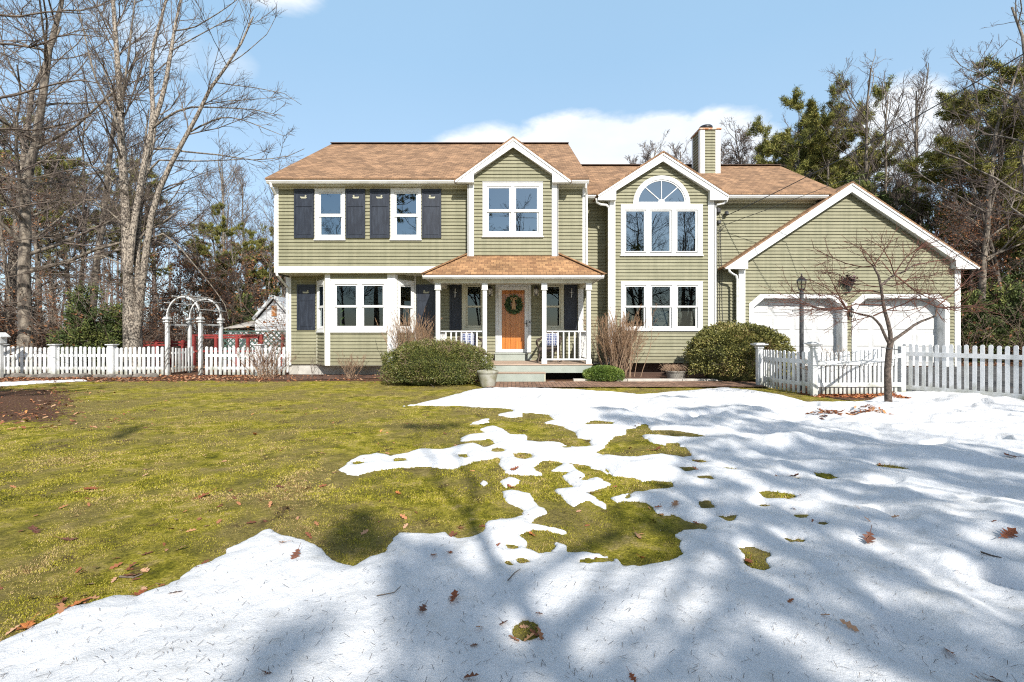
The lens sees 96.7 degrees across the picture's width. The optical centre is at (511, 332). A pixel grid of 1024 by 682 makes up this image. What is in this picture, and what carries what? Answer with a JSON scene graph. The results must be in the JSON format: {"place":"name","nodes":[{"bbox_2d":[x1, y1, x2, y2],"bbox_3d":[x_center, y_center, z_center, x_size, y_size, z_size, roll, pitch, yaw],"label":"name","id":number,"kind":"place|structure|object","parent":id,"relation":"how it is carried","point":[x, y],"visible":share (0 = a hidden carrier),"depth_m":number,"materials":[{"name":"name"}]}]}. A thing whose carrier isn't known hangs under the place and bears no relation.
{"place":"outdoors","nodes":[
{"label":"outdoors","id":0,"kind":"place"},
{"bbox_2d":[0,334,1021,640],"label":"ground","id":1,"kind":"structure","parent":0,"point":[162,564],"depth_m":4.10,"materials":[{"name":"green plant"}]},
{"bbox_2d":[0,275,42,362],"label":"leaf holding sapling","id":2,"kind":"object","parent":1,"relation":"on","point":[6,316],"visible":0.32,"depth_m":15.36,"materials":[{"name":"brown plant"}]},
{"bbox_2d":[0,115,74,317],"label":"pine tree","id":3,"kind":"object","parent":1,"relation":"on","point":[39,170],"visible":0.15,"depth_m":25.50,"materials":[{"name":"green plant"}]},
{"bbox_2d":[0,170,75,365],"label":"leaf holding tree","id":4,"kind":"object","parent":1,"relation":"on","point":[4,259],"visible":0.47,"depth_m":17.52,"materials":[{"name":"brown plant"}]},
{"bbox_2d":[5,269,75,365],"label":"leaf holding sapling","id":5,"kind":"object","parent":1,"relation":"on","point":[54,293],"visible":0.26,"depth_m":16.19,"materials":[{"name":"brown plant"}]},
{"bbox_2d":[1,136,100,326],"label":"pine tree","id":6,"kind":"object","parent":1,"relation":"on","point":[45,186],"visible":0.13,"depth_m":27.14,"materials":[{"name":"green plant"}]},
{"bbox_2d":[0,117,119,352],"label":"leaf holding tree","id":7,"kind":"object","parent":1,"relation":"on","point":[38,256],"visible":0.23,"depth_m":20.52,"materials":[{"name":"brown plant"}]},
{"bbox_2d":[0,386,135,429],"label":"leaf litter","id":8,"kind":"object","parent":1,"relation":"on","point":[32,413],"visible":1,"depth_m":7.44,"materials":[{"name":"plant"}]},
{"bbox_2d":[32,99,106,307],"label":"bare tree","id":9,"kind":"object","parent":1,"relation":"on","point":[68,298],"visible":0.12,"depth_m":28.71,"materials":[{"name":"grey plant"}]},
{"bbox_2d":[9,82,144,293],"bbox_3d":[-20.248,-5.239,21.581,4.971,13.366,3.523,0,0,-41],"label":"bare tree","id":10,"kind":"object","parent":1,"relation":"on","point":[75,222],"visible":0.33,"depth_m":21.29,"materials":[{"name":"grey plant"}]},
{"bbox_2d":[33,280,122,373],"bbox_3d":[-14.273,0.075,15.413,2.464,3.697,2.862,0,0,0],"label":"evergreen bush","id":11,"kind":"object","parent":1,"relation":"on","point":[90,333],"visible":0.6,"depth_m":15.05,"materials":[{"name":"green plant"}]},
{"bbox_2d":[0,0,162,327],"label":"overhanging oak","id":12,"kind":"object","parent":1,"relation":"on","point":[19,129],"visible":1,"depth_m":12.70,"materials":[{"name":"brown plant"}]},
{"bbox_2d":[3,344,164,374],"bbox_3d":[-17.855,0.895,13.980,14.290,1.110,0.240,0,0,0],"label":"picket fence","id":13,"kind":"object","parent":1,"relation":"on","point":[53,355],"visible":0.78,"depth_m":13.98,"materials":[{"name":"white paint"}]},
{"bbox_2d":[0,0,168,329],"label":"bare tree","id":14,"kind":"object","parent":1,"relation":"on","point":[15,228],"visible":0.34,"depth_m":19.09,"materials":[{"name":"grey plant"}]},
{"bbox_2d":[73,302,146,370],"bbox_3d":[-13.980,0.324,15.806,2.270,2.932,1.954,0,0,-25],"label":"evergreen bush","id":15,"kind":"object","parent":1,"relation":"on","point":[117,306],"visible":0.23,"depth_m":15.70,"materials":[{"name":"green plant"}]},
{"bbox_2d":[0,0,226,371],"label":"bare tree","id":16,"kind":"object","parent":1,"relation":"on","point":[24,245],"visible":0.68,"depth_m":15.34,"materials":[{"name":"grey plant"}]},
{"bbox_2d":[1,9,231,343],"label":"bare tree","id":17,"kind":"object","parent":1,"relation":"on","point":[110,151],"visible":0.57,"depth_m":18.04,"materials":[{"name":"grey plant"}]},
{"bbox_2d":[96,261,157,329],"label":"leaf holding sapling","id":18,"kind":"object","parent":1,"relation":"on","point":[117,288],"visible":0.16,"depth_m":17.59,"materials":[{"name":"brown plant"}]},
{"bbox_2d":[92,157,173,303],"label":"pine tree","id":19,"kind":"object","parent":1,"relation":"on","point":[159,270],"visible":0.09,"depth_m":30.21,"materials":[{"name":"green plant"}]},
{"bbox_2d":[0,272,285,371],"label":"undergrowth","id":20,"kind":"object","parent":1,"relation":"on","point":[146,327],"depth_m":16.54,"materials":[{"name":"plant"}]},
{"bbox_2d":[0,0,302,372],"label":"double trunk tree","id":21,"kind":"object","parent":1,"relation":"on","point":[133,235],"visible":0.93,"depth_m":15.00,"materials":[{"name":"grey plant"}]},
{"bbox_2d":[100,62,213,303],"bbox_3d":[-19.065,-6.154,24.437,6.095,15.201,5.006,0,0,41],"label":"bare tree","id":22,"kind":"object","parent":1,"relation":"on","point":[156,179],"visible":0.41,"depth_m":24.31,"materials":[{"name":"grey plant"}]},
{"bbox_2d":[115,238,216,353],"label":"leaf holding sapling","id":23,"kind":"object","parent":1,"relation":"on","point":[154,262],"visible":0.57,"depth_m":24.02,"materials":[{"name":"brown plant"}]},
{"bbox_2d":[145,260,217,346],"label":"leaf holding sapling","id":24,"kind":"object","parent":1,"relation":"on","point":[169,297],"visible":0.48,"depth_m":24.70,"materials":[{"name":"brown plant"}]},
{"bbox_2d":[162,295,225,374],"bbox_3d":[-10.110,0.117,14.510,1.190,2.567,1.420,0,0,0],"label":"garden arbor","id":25,"kind":"object","parent":1,"relation":"on","point":[200,321],"visible":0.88,"depth_m":14.05,"materials":[{"name":"white wood"}]},
{"bbox_2d":[171,346,193,371],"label":"garden gate","id":26,"kind":"structure","parent":25,"relation":"attached to","point":[179,353],"depth_m":14.47,"materials":[{"name":"white wood"}]},
{"bbox_2d":[164,292,223,374],"bbox_3d":[-10.099,-0.013,14.568,1.320,2.633,1.324,0,0,0],"label":"climbing vine","id":27,"kind":"object","parent":25,"relation":"attached to","point":[197,325],"visible":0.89,"depth_m":14.04,"materials":[{"name":"brown plant"}]},
{"bbox_2d":[165,210,238,349],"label":"leaf holding tree","id":28,"kind":"object","parent":1,"relation":"on","point":[201,269],"visible":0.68,"depth_m":25.19,"materials":[{"name":"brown plant"}]},
{"bbox_2d":[178,201,249,353],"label":"pine tree","id":29,"kind":"object","parent":1,"relation":"on","point":[217,233],"visible":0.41,"depth_m":26.86,"materials":[{"name":"green plant"}]},
{"bbox_2d":[143,334,284,365],"bbox_3d":[-11.955,0.675,17.473,5.674,1.249,1.554,0,0,0],"label":"deck railing","id":30,"kind":"object","parent":1,"relation":"on","point":[183,342],"visible":0.46,"depth_m":18.17,"materials":[{"name":"red paint"}]},
{"bbox_2d":[174,145,257,321],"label":"bare tree","id":31,"kind":"object","parent":1,"relation":"on","point":[222,162],"visible":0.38,"depth_m":33.46,"materials":[{"name":"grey plant"}]},
{"bbox_2d":[182,131,272,344],"bbox_3d":[-19.430,-5.964,31.089,5.933,14.796,4.873,0,0,12],"label":"bare tree","id":32,"kind":"object","parent":1,"relation":"on","point":[221,189],"visible":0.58,"depth_m":30.48,"materials":[{"name":"grey plant"}]},
{"bbox_2d":[192,246,263,332],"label":"leaf holding sapling","id":33,"kind":"object","parent":1,"relation":"on","point":[238,266],"visible":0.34,"depth_m":26.64,"materials":[{"name":"brown plant"}]},
{"bbox_2d":[199,234,263,329],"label":"leaf holding tree","id":34,"kind":"object","parent":1,"relation":"on","point":[236,280],"visible":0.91,"depth_m":23.96,"materials":[{"name":"brown plant"}]},
{"bbox_2d":[210,291,256,352],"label":"evergreen bush","id":35,"kind":"object","parent":1,"relation":"on","point":[251,313],"visible":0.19,"depth_m":24.08,"materials":[{"name":"green plant"}]},
{"bbox_2d":[0,374,478,382],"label":"leaf litter","id":36,"kind":"object","parent":1,"relation":"on","point":[123,378],"visible":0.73,"depth_m":12.89,"materials":[{"name":"plant"}]},
{"bbox_2d":[219,153,268,263],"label":"bare tree","id":37,"kind":"object","parent":1,"relation":"on","point":[246,213],"visible":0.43,"depth_m":38.69,"materials":[{"name":"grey plant"}]},
{"bbox_2d":[205,344,285,375],"bbox_3d":[-8.209,0.895,13.980,2.482,1.110,0.240,0,0,0],"label":"picket fence","id":38,"kind":"object","parent":1,"relation":"on","point":[224,368],"visible":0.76,"depth_m":13.98,"materials":[{"name":"white paint"}]},
{"bbox_2d":[213,246,283,318],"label":"leaf holding sapling","id":39,"kind":"object","parent":1,"relation":"on","point":[262,283],"visible":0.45,"depth_m":29.30,"materials":[{"name":"brown plant"}]},
{"bbox_2d":[225,228,273,311],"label":"pine tree","id":40,"kind":"object","parent":1,"relation":"on","point":[259,272],"visible":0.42,"depth_m":30.45,"materials":[{"name":"green plant"}]},
{"bbox_2d":[223,331,285,359],"bbox_3d":[-11.431,0.595,20.183,2.893,1.410,0.067,0,0,0],"label":"lattice screen","id":41,"kind":"object","parent":1,"relation":"on","point":[249,332],"visible":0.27,"depth_m":20.18,"materials":[{"name":"red paint"}]},
{"bbox_2d":[224,295,285,359],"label":"garden shed","id":42,"kind":"structure","parent":1,"relation":"on","point":[262,313],"depth_m":21.99,"materials":[{"name":"wood"}]},
{"bbox_2d":[231,224,283,320],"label":"pine tree","id":43,"kind":"object","parent":1,"relation":"on","point":[277,291],"visible":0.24,"depth_m":33.28,"materials":[{"name":"green plant"}]},
{"bbox_2d":[224,340,299,378],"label":"bare shrub","id":44,"kind":"object","parent":1,"relation":"on","point":[264,358],"visible":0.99,"depth_m":13.08,"materials":[{"name":"beige plant"}]},
{"bbox_2d":[239,159,289,293],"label":"bare tree","id":45,"kind":"object","parent":1,"relation":"on","point":[267,205],"visible":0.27,"depth_m":37.25,"materials":[{"name":"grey plant"}]},
{"bbox_2d":[268,374,383,379],"bbox_3d":[-4.550,1.292,13.310,4.700,0.023,1.620,0,0,0],"label":"mulch bed","id":46,"kind":"object","parent":1,"relation":"on","point":[320,377],"visible":0.52,"depth_m":13.23,"materials":[{"name":"soil"}]},
{"bbox_2d":[375,304,443,351],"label":"bare shrub","id":47,"kind":"object","parent":46,"relation":"on","point":[401,337],"visible":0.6,"depth_m":12.79,"materials":[{"name":"beige plant"}]},
{"bbox_2d":[377,338,494,387],"bbox_3d":[-1.960,0.776,11.787,3.135,1.382,2.303,0,0,0],"label":"rounded shrub","id":48,"kind":"object","parent":1,"relation":"on","point":[432,362],"visible":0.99,"depth_m":11.16,"materials":[{"name":"green plant"}]},
{"bbox_2d":[0,389,1002,681],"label":"fallen leaves","id":49,"kind":"object","parent":1,"relation":"on","point":[452,533],"visible":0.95,"depth_m":2.51,"materials":[{"name":"plant"}]},
{"bbox_2d":[0,160,1006,340],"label":"distant woods","id":50,"kind":"object","parent":1,"relation":"on","point":[106,297],"visible":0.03,"depth_m":53.80,"materials":[{"name":"plant"}]},
{"bbox_2d":[0,379,1023,681],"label":"snow","id":51,"kind":"structure","parent":1,"relation":"on","point":[922,493],"depth_m":2.30,"materials":[{"name":"snow"}]},
{"bbox_2d":[0,411,1023,681],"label":"pine needles","id":52,"kind":"object","parent":1,"relation":"on","point":[544,639],"visible":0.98,"depth_m":1.85,"materials":[{"name":"plant"}]},
{"bbox_2d":[582,364,625,381],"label":"boxwood shrub","id":53,"kind":"object","parent":1,"relation":"on","point":[605,373],"visible":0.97,"depth_m":11.90,"materials":[{"name":"green plant"}]},
{"bbox_2d":[265,124,980,381],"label":"house","id":54,"kind":"structure","parent":1,"relation":"on","point":[557,237],"depth_m":13.81,"materials":[{"name":"paint"}]},
{"bbox_2d":[316,280,323,332],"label":"window","id":55,"kind":"structure","parent":54,"relation":"in","point":[320,329],"depth_m":14.03,"materials":[{"name":"white paint"}]},
{"bbox_2d":[314,188,345,239],"bbox_3d":[-5.372,-3.505,13.443,0.931,1.549,0.114,0,0,0],"label":"window","id":56,"kind":"structure","parent":54,"relation":"in","point":[329,202],"depth_m":13.45,"materials":[{"name":"white paint"}]},
{"bbox_2d":[329,279,386,331],"bbox_3d":[-4.582,-0.810,13.623,1.725,1.588,0.114,0,0,0],"label":"window","id":57,"kind":"structure","parent":54,"relation":"in","point":[359,306],"depth_m":13.60,"materials":[{"name":"white paint"}]},
{"bbox_2d":[390,188,421,239],"bbox_3d":[-3.131,-3.505,13.443,0.939,1.549,0.114,0,0,0],"label":"window","id":58,"kind":"structure","parent":54,"relation":"in","point":[405,202],"depth_m":13.45,"materials":[{"name":"white paint"}]},
{"bbox_2d":[398,280,414,332],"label":"window","id":59,"kind":"structure","parent":54,"relation":"in","point":[402,283],"depth_m":13.90,"materials":[{"name":"white paint"}]},
{"bbox_2d":[461,285,482,330],"bbox_3d":[-1.221,-0.820,14.153,0.713,1.498,0.114,0,0,0],"label":"window","id":60,"kind":"structure","parent":54,"relation":"in","point":[465,306],"depth_m":14.12,"materials":[{"name":"beige paint"}]},
{"bbox_2d":[482,182,543,236],"bbox_3d":[0.021,-3.562,13.153,1.775,1.601,0.114,0,0,0],"label":"window","id":61,"kind":"structure","parent":54,"relation":"in","point":[510,209],"depth_m":13.16,"materials":[{"name":"white paint"}]},
{"bbox_2d":[498,286,527,351],"bbox_3d":[0.040,-0.422,14.103,0.930,2.045,0.094,0,0,0],"label":"storm door","id":62,"kind":"structure","parent":54,"relation":"in","point":[500,288],"depth_m":14.11,"materials":[{"name":"white paint"}]},
{"bbox_2d":[504,295,522,314],"bbox_3d":[0.054,-0.878,14.058,0.621,0.644,0.240,0,0,0],"label":"wreath","id":63,"kind":"object","parent":54,"relation":"attached to","point":[513,308],"visible":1,"depth_m":14.02,"materials":[{"name":"green plant"}]},
{"bbox_2d":[502,290,524,348],"bbox_3d":[0.040,-0.430,14.215,0.820,2.000,0.050,0,0,0],"label":"front door","id":64,"kind":"structure","parent":54,"relation":"in","point":[513,326],"depth_m":14.19,"materials":[{"name":"orange wood"}]},
{"bbox_2d":[546,285,564,330],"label":"window","id":65,"kind":"structure","parent":54,"relation":"in","point":[561,287],"depth_m":14.12,"materials":[{"name":"beige paint"}]},
{"bbox_2d":[633,175,689,203],"bbox_3d":[4.530,-4.335,13.803,1.725,0.865,0.074,0,0,0],"label":"window","id":66,"kind":"structure","parent":54,"relation":"in","point":[661,189],"depth_m":13.81,"materials":[{"name":"white paint"}]},
{"bbox_2d":[621,281,702,330],"bbox_3d":[4.532,-0.816,13.793,2.515,1.513,0.114,0,0,0],"label":"window","id":67,"kind":"structure","parent":54,"relation":"in","point":[673,308],"depth_m":13.77,"materials":[{"name":"white paint"}]},
{"bbox_2d":[620,204,703,255],"bbox_3d":[4.532,-3.115,13.793,2.515,1.573,0.114,0,0,0],"label":"window","id":68,"kind":"structure","parent":54,"relation":"in","point":[647,228],"depth_m":13.81,"materials":[{"name":"white paint"}]},
{"bbox_2d":[754,299,835,365],"bbox_3d":[8.880,-0.023,14.430,2.780,2.119,0.060,0,0,0],"label":"garage door","id":69,"kind":"structure","parent":54,"relation":"in","point":[775,318],"depth_m":14.41,"materials":[{"name":"paint"}]},
{"bbox_2d":[726,53,1023,215],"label":"overhead cable","id":70,"kind":"object","parent":54,"relation":"attached to","point":[888,132],"visible":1,"depth_m":10.53,"materials":[{"name":"black metal"}]},
{"bbox_2d":[857,299,935,365],"bbox_3d":[12.060,-0.023,14.430,2.780,2.119,0.060,0,0,0],"label":"garage door","id":71,"kind":"structure","parent":54,"relation":"in","point":[870,336],"depth_m":14.41,"materials":[{"name":"paint"}]},
{"bbox_2d":[490,381,769,386],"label":"brick path","id":72,"kind":"structure","parent":1,"relation":"on","point":[632,384],"depth_m":11.29,"materials":[{"name":"brick"}]},
{"bbox_2d":[477,370,498,387],"bbox_3d":[-0.585,1.104,11.000,0.520,0.400,0.520,0,0,0],"label":"plant pot","id":73,"kind":"object","parent":72,"relation":"on","point":[488,378],"visible":0.97,"depth_m":10.83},
{"bbox_2d":[622,372,709,378],"bbox_3d":[4.675,1.141,13.280,4.850,0.246,2.200,0,0,0],"label":"mulch bed","id":74,"kind":"object","parent":1,"relation":"on","point":[658,376],"visible":0.2,"depth_m":13.15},
{"bbox_2d":[581,303,658,377],"bbox_3d":[3.096,0.244,12.966,2.200,2.180,1.621,0,0,-21],"label":"bare shrub","id":75,"kind":"object","parent":74,"relation":"on","point":[618,354],"visible":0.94,"depth_m":12.83,"materials":[{"name":"beige plant"}]},
{"bbox_2d":[719,117,755,163],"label":"bare tree","id":76,"kind":"object","parent":1,"relation":"on","point":[740,158],"visible":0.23,"depth_m":33.58,"materials":[{"name":"grey plant"}]},
{"bbox_2d":[681,319,796,381],"bbox_3d":[6.126,0.546,12.305,3.045,1.839,2.764,0,0,0],"label":"rhododendron shrub","id":77,"kind":"object","parent":1,"relation":"on","point":[721,350],"visible":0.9,"depth_m":11.73,"materials":[{"name":"green plant"}]},
{"bbox_2d":[750,343,809,393],"bbox_3d":[6.059,0.820,10.335,0.305,1.160,1.797,0,0,-3],"label":"picket fence","id":78,"kind":"object","parent":1,"relation":"on","point":[763,359],"visible":0.97,"depth_m":10.17,"materials":[{"name":"white paint"}]},
{"bbox_2d":[792,273,808,389],"bbox_3d":[6.617,-0.011,10.400,0.413,2.721,0.227,0,0,27],"label":"lamp post","id":79,"kind":"object","parent":1,"relation":"on","point":[801,337],"visible":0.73,"depth_m":10.37,"materials":[{"name":"metal"}]},
{"bbox_2d":[744,70,884,187],"bbox_3d":[17.239,-6.432,26.587,6.623,15.185,6.731,0,0,-13],"label":"pine tree","id":80,"kind":"object","parent":1,"relation":"on","point":[775,143],"visible":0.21,"depth_m":25.99,"materials":[{"name":"green plant"}]},
{"bbox_2d":[776,90,890,197],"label":"bare tree","id":81,"kind":"object","parent":1,"relation":"on","point":[855,119],"visible":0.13,"depth_m":24.94,"materials":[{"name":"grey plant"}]},
{"bbox_2d":[778,93,905,212],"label":"pine tree","id":82,"kind":"object","parent":1,"relation":"on","point":[819,140],"visible":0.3,"depth_m":24.74,"materials":[{"name":"green plant"}]},
{"bbox_2d":[776,73,912,220],"bbox_3d":[20.913,-7.367,29.094,7.586,17.114,7.464,0,0,20],"label":"pine tree","id":83,"kind":"object","parent":1,"relation":"on","point":[795,100],"visible":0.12,"depth_m":28.26,"materials":[{"name":"green plant"}]},
{"bbox_2d":[803,342,905,396],"bbox_3d":[7.164,0.790,9.428,2.142,1.220,0.283,0,0,-2],"label":"picket fence","id":84,"kind":"object","parent":1,"relation":"on","point":[818,384],"visible":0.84,"depth_m":9.45,"materials":[{"name":"white paint"}]},
{"bbox_2d":[797,391,911,398],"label":"leaf litter","id":85,"kind":"object","parent":1,"relation":"on","point":[855,395],"visible":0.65,"depth_m":9.28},
{"bbox_2d":[838,170,888,204],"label":"conifer tree","id":86,"kind":"object","parent":1,"relation":"on","point":[865,183],"visible":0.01,"depth_m":21.82,"materials":[{"name":"green plant"}]},
{"bbox_2d":[821,49,932,230],"bbox_3d":[17.684,-6.915,23.343,5.340,16.214,6.502,0,0,1],"label":"bare tree","id":87,"kind":"object","parent":1,"relation":"on","point":[866,167],"visible":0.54,"depth_m":23.12,"materials":[{"name":"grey plant"}]},
{"bbox_2d":[759,220,1008,401],"bbox_3d":[6.480,-0.322,8.171,5.115,3.418,2.296,0,0,-22],"label":"ornamental tree","id":88,"kind":"object","parent":1,"relation":"on","point":[889,339],"visible":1,"depth_m":8.13,"materials":[{"name":"brown plant"}]},
{"bbox_2d":[846,63,940,230],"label":"bare tree","id":89,"kind":"object","parent":1,"relation":"on","point":[885,184],"visible":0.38,"depth_m":24.39,"materials":[{"name":"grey plant"}]},
{"bbox_2d":[870,47,953,205],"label":"bare tree","id":90,"kind":"object","parent":1,"relation":"on","point":[917,103],"visible":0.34,"depth_m":26.61,"materials":[{"name":"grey plant"}]},
{"bbox_2d":[878,77,966,235],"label":"bare tree","id":91,"kind":"object","parent":1,"relation":"on","point":[919,219],"visible":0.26,"depth_m":23.34,"materials":[{"name":"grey plant"}]},
{"bbox_2d":[876,185,968,332],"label":"conifer tree","id":92,"kind":"object","parent":1,"relation":"on","point":[887,198],"visible":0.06,"depth_m":22.21,"materials":[{"name":"green plant"}]},
{"bbox_2d":[889,40,1023,300],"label":"bare tree","id":93,"kind":"object","parent":1,"relation":"on","point":[995,154],"visible":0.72,"depth_m":18.01,"materials":[{"name":"grey plant"}]},
{"bbox_2d":[894,83,1019,317],"bbox_3d":[20.290,-4.912,20.937,4.005,12.161,4.876,0,0,-43],"label":"tree","id":94,"kind":"object","parent":1,"relation":"on","point":[942,130],"visible":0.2,"depth_m":20.63,"materials":[{"name":"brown plant"}]},
{"bbox_2d":[896,84,1023,292],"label":"pine tree","id":95,"kind":"object","parent":1,"relation":"on","point":[939,162],"visible":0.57,"depth_m":19.22,"materials":[{"name":"green plant"}]},
{"bbox_2d":[903,344,1023,399],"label":"picket fence","id":96,"kind":"object","parent":1,"relation":"on","point":[990,356],"visible":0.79,"depth_m":8.75,"materials":[{"name":"white paint"}]},
{"bbox_2d":[922,167,1023,317],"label":"leaf holding tree","id":97,"kind":"object","parent":1,"relation":"on","point":[994,261],"visible":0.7,"depth_m":18.29,"materials":[{"name":"brown plant"}]},
{"bbox_2d":[927,0,1023,234],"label":"bare tree","id":98,"kind":"object","parent":1,"relation":"on","point":[1014,95],"visible":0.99,"depth_m":15.57,"materials":[{"name":"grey plant"}]},
{"bbox_2d":[928,162,1023,299],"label":"leaf holding tree","id":99,"kind":"object","parent":1,"relation":"on","point":[977,235],"visible":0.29,"depth_m":18.98,"materials":[{"name":"brown plant"}]},
{"bbox_2d":[961,288,1011,362],"bbox_3d":[16.891,-0.039,16.972,2.209,3.315,2.566,0,0,-20],"label":"evergreen bush","id":100,"kind":"object","parent":1,"relation":"on","point":[969,300],"visible":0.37,"depth_m":16.57,"materials":[{"name":"green plant"}]},
{"bbox_2d":[961,299,1017,361],"bbox_3d":[17.178,0.127,16.584,2.172,2.805,1.869,0,0,-33],"label":"evergreen bush","id":101,"kind":"object","parent":1,"relation":"on","point":[992,326],"visible":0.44,"depth_m":16.25,"materials":[{"name":"green plant"}]},
{"bbox_2d":[961,281,1023,362],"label":"evergreen bush","id":102,"kind":"object","parent":1,"relation":"on","point":[1002,302],"visible":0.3,"depth_m":16.56,"materials":[{"name":"green plant"}]},
{"bbox_2d":[961,291,1023,363],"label":"undergrowth","id":103,"kind":"object","parent":1,"relation":"on","point":[988,326],"depth_m":15.51,"materials":[{"name":"plant"}]},
{"bbox_2d":[970,18,1023,259],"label":"pine tree","id":104,"kind":"object","parent":1,"relation":"on","point":[1008,75],"visible":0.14,"depth_m":20.93,"materials":[{"name":"green plant"}]},
{"bbox_2d":[973,226,1023,313],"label":"conifer tree","id":105,"kind":"object","parent":1,"relation":"on","point":[1015,275],"visible":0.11,"depth_m":18.95,"materials":[{"name":"green plant"}]},
{"bbox_2d":[0,0,1023,333],"label":"sky","id":106,"kind":"structure","parent":0,"point":[603,78],"materials":[{"name":"blue"}]},
{"bbox_2d":[775,366,1021,393],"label":"driveway","id":107,"kind":"structure","parent":0,"point":[970,378],"depth_m":12.04,"materials":[{"name":"asphalt"}]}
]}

